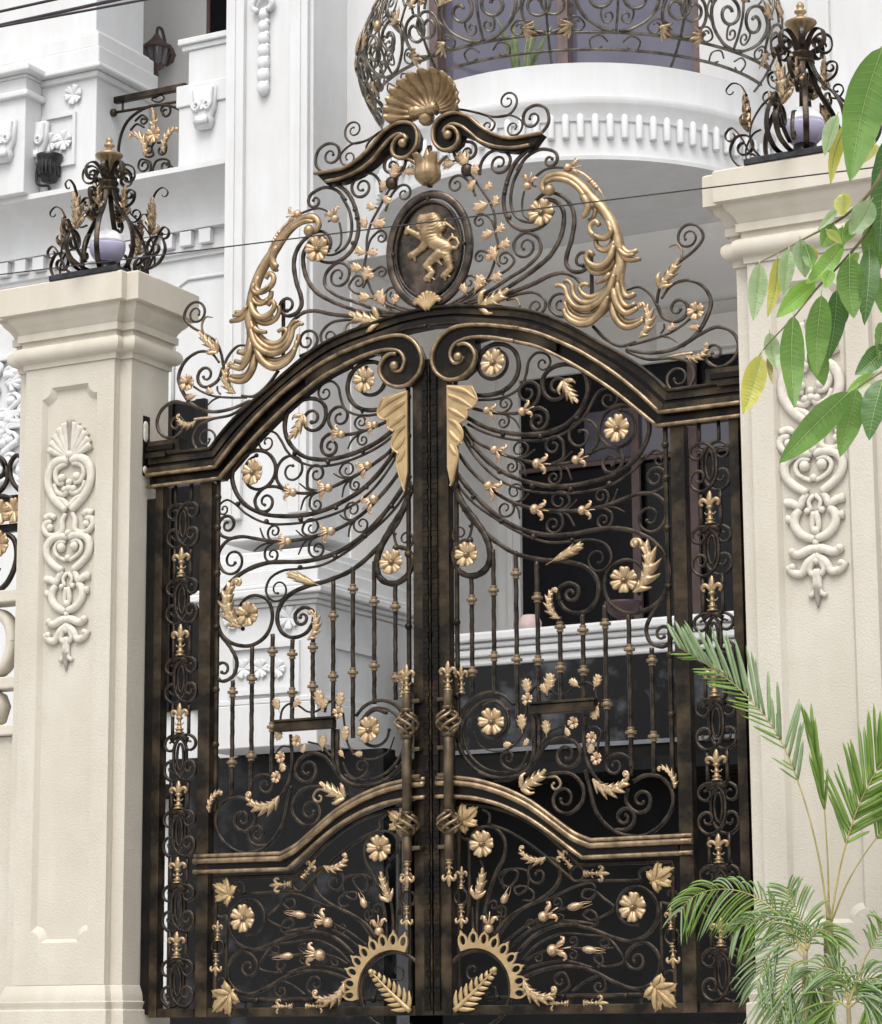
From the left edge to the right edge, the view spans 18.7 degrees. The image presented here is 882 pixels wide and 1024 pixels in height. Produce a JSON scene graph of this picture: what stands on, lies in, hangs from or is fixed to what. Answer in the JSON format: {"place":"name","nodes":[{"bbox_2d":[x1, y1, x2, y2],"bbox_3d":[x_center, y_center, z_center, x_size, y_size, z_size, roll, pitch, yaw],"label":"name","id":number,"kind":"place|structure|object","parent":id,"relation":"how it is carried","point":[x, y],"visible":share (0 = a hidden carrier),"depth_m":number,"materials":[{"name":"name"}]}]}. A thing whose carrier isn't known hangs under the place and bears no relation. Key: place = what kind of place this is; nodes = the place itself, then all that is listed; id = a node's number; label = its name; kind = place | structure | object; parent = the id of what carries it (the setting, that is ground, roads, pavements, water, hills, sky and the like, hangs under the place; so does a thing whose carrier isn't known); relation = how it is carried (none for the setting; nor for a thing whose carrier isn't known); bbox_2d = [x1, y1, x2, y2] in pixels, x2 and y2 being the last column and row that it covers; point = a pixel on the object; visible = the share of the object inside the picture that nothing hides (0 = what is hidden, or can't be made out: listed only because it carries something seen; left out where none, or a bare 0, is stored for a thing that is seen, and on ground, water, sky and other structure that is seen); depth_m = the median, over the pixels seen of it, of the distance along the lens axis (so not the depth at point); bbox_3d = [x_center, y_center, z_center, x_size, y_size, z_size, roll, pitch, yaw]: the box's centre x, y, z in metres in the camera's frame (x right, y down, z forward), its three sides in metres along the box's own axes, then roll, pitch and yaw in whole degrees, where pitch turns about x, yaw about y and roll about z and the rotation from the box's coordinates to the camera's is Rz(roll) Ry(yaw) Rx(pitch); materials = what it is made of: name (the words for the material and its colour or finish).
{"place":"outdoors","nodes":[
{"label":"outdoors","id":0,"kind":"place"},
{"bbox_2d":[0,0,56,12],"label":"overhead cable","id":1,"kind":"object","parent":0,"point":[24,6],"visible":1,"depth_m":14.60,"materials":[{"name":"black rubber"}]},
{"bbox_2d":[0,0,121,24],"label":"overhead cable","id":2,"kind":"object","parent":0,"point":[70,9],"visible":0.93,"depth_m":14.46,"materials":[{"name":"black rubber"}]},
{"bbox_2d":[0,0,147,27],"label":"overhead cable","id":3,"kind":"object","parent":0,"point":[71,13],"visible":1,"depth_m":14.31,"materials":[{"name":"black rubber"}]},
{"bbox_2d":[0,167,872,274],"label":"overhead wire","id":4,"kind":"object","parent":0,"point":[440,220],"visible":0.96,"depth_m":15.34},
{"bbox_2d":[0,0,881,1023],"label":"white house","id":5,"kind":"structure","parent":0,"point":[268,100],"depth_m":22.94,"materials":[{"name":"paint"}]},
{"bbox_2d":[35,151,62,190],"bbox_3d":[-3.614,-3.107,24.773,0.248,0.377,0.250,4,-12,-19],"label":"spotlight","id":6,"kind":"object","parent":5,"relation":"on","point":[48,169],"visible":1,"depth_m":24.71,"materials":[{"name":"black metal"}]},
{"bbox_2d":[110,83,187,172],"bbox_3d":[-2.686,-3.491,24.694,0.891,0.811,0.095,-6,-12,28],"label":"balcony grille","id":7,"kind":"object","parent":5,"relation":"attached to","point":[153,135],"visible":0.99,"depth_m":24.67,"materials":[{"name":"metal"}]},
{"bbox_2d":[143,26,175,76],"bbox_3d":[-2.873,-4.660,27.184,0.350,0.567,0.375,-6,-12,28],"label":"wall lantern","id":8,"kind":"object","parent":5,"relation":"attached to","point":[159,51],"depth_m":27.09,"materials":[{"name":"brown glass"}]},
{"bbox_2d":[167,403,174,711],"bbox_3d":[-2.421,0.390,23.789,0.100,2.775,0.059,-6,-12,28],"label":"window frame","id":9,"kind":"structure","parent":5,"relation":"in","point":[171,409],"depth_m":23.74,"materials":[{"name":"paint"}]},
{"bbox_2d":[171,400,194,710],"bbox_3d":[-2.259,0.378,23.732,0.341,2.775,0.030,-6,-12,28],"label":"wing window","id":10,"kind":"structure","parent":5,"relation":"in","point":[187,413],"depth_m":23.73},
{"bbox_2d":[192,398,207,709],"bbox_3d":[-2.121,0.358,23.630,0.100,2.775,0.059,-6,-12,28],"label":"window frame","id":11,"kind":"structure","parent":5,"relation":"in","point":[202,402],"depth_m":23.62,"materials":[{"name":"paint"}]},
{"bbox_2d":[210,0,226,32],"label":"recess window","id":12,"kind":"structure","parent":5,"relation":"in","point":[218,13],"depth_m":27.00,"materials":[{"name":"black glass"}]},
{"bbox_2d":[496,13,550,67],"bbox_3d":[0.710,-3.693,21.864,0.426,0.748,0.374,-6,-12,28],"label":"snake plant","id":13,"kind":"object","parent":5,"relation":"on","point":[529,60],"visible":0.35,"depth_m":21.83,"materials":[{"name":"green plant"}]},
{"bbox_2d":[354,0,783,129],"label":"balcony railing","id":14,"kind":"object","parent":5,"relation":"on","point":[363,49],"visible":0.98,"depth_m":21.20,"materials":[{"name":"metal"}]},
{"bbox_2d":[445,0,693,80],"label":"upper window","id":15,"kind":"structure","parent":5,"relation":"in","point":[649,43],"depth_m":22.92,"materials":[{"name":"purple glass"}]},
{"bbox_2d":[520,353,738,626],"bbox_3d":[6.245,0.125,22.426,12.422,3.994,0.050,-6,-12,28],"label":"window pane","id":16,"kind":"structure","parent":5,"relation":"in","point":[551,575],"depth_m":25.05,"materials":[{"name":"black glass"}]},
{"bbox_2d":[519,614,541,628],"bbox_3d":[0.745,0.942,22.438,0.198,0.160,0.195,-6,-12,28],"label":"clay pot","id":17,"kind":"object","parent":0,"point":[527,621],"visible":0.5,"depth_m":22.36,"materials":[{"name":"pink ceramic"}]},
{"bbox_2d":[604,599,641,620],"bbox_3d":[1.495,0.839,22.044,0.310,0.205,0.310,-6,-12,28],"label":"pedestal bowl","id":18,"kind":"object","parent":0,"point":[629,604],"visible":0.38,"depth_m":21.95,"materials":[{"name":"ceramic"}]},
{"bbox_3d":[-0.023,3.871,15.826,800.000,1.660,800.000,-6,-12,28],"label":"ground","id":19,"kind":"structure","parent":0,"visible":0},
{"bbox_2d":[0,438,19,996],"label":"garden fence","id":20,"kind":"object","parent":19,"relation":"on","point":[9,508],"visible":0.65,"depth_m":17.90,"materials":[{"name":"paint"}]},
{"bbox_2d":[0,270,198,1023],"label":"gate pillar","id":21,"kind":"structure","parent":19,"relation":"on","point":[93,359],"depth_m":17.42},
{"bbox_2d":[46,137,169,280],"bbox_3d":[-2.231,-2.019,17.994,0.772,1.034,0.772,4,-12,-21],"label":"pillar lantern","id":22,"kind":"object","parent":21,"relation":"on","point":[107,244],"visible":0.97,"depth_m":17.88,"materials":[{"name":"black metal"}]},
{"bbox_2d":[142,416,149,475],"bbox_3d":[-1.956,-0.431,17.660,0.065,0.402,0.077,-6,-12,28],"label":"hinge bracket","id":23,"kind":"object","parent":21,"relation":"attached to","point":[146,432],"visible":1,"depth_m":17.64,"materials":[{"name":"metal"}]},
{"bbox_2d":[140,67,755,1017],"bbox_3d":[-0.071,0.097,16.508,4.250,5.890,0.245,-6,-12,28],"label":"gate surround","id":24,"kind":"object","parent":19,"relation":"on","point":[426,259],"visible":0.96,"depth_m":16.85,"materials":[{"name":"metal"}]},
{"bbox_2d":[192,359,434,1023],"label":"gate leaf","id":25,"kind":"object","parent":24,"relation":"attached to","point":[393,411],"visible":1,"depth_m":16.67,"materials":[{"name":"black metal"}]},
{"bbox_2d":[431,342,701,1023],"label":"gate leaf","id":26,"kind":"object","parent":24,"relation":"attached to","point":[452,403],"visible":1,"depth_m":15.93,"materials":[{"name":"metal"}]},
{"bbox_2d":[702,146,881,1023],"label":"gate pillar","id":27,"kind":"structure","parent":19,"relation":"on","point":[812,520],"depth_m":15.03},
{"bbox_2d":[724,2,881,166],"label":"pillar lantern","id":28,"kind":"object","parent":27,"relation":"on","point":[802,125],"visible":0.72,"depth_m":15.60,"materials":[{"name":"black metal"}]},
{"bbox_2d":[741,46,881,462],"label":"street tree","id":29,"kind":"object","parent":19,"relation":"on","point":[850,411],"visible":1,"depth_m":8.95,"materials":[{"name":"green plant"}]},
{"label":"planting bed","id":30,"kind":"structure","parent":19,"relation":"on","visible":0},
{"bbox_2d":[662,874,858,1023],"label":"palm","id":31,"kind":"object","parent":30,"relation":"on","point":[776,950],"visible":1,"depth_m":14.05,"materials":[{"name":"green plant"}]},
{"bbox_2d":[666,620,881,1022],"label":"palm","id":32,"kind":"object","parent":30,"relation":"on","point":[873,803],"visible":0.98,"depth_m":14.16,"materials":[{"name":"green plant"}]},
{"bbox_2d":[787,911,881,1023],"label":"palm","id":33,"kind":"object","parent":30,"relation":"on","point":[867,986],"visible":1,"depth_m":13.77,"materials":[{"name":"green plant"}]}
]}

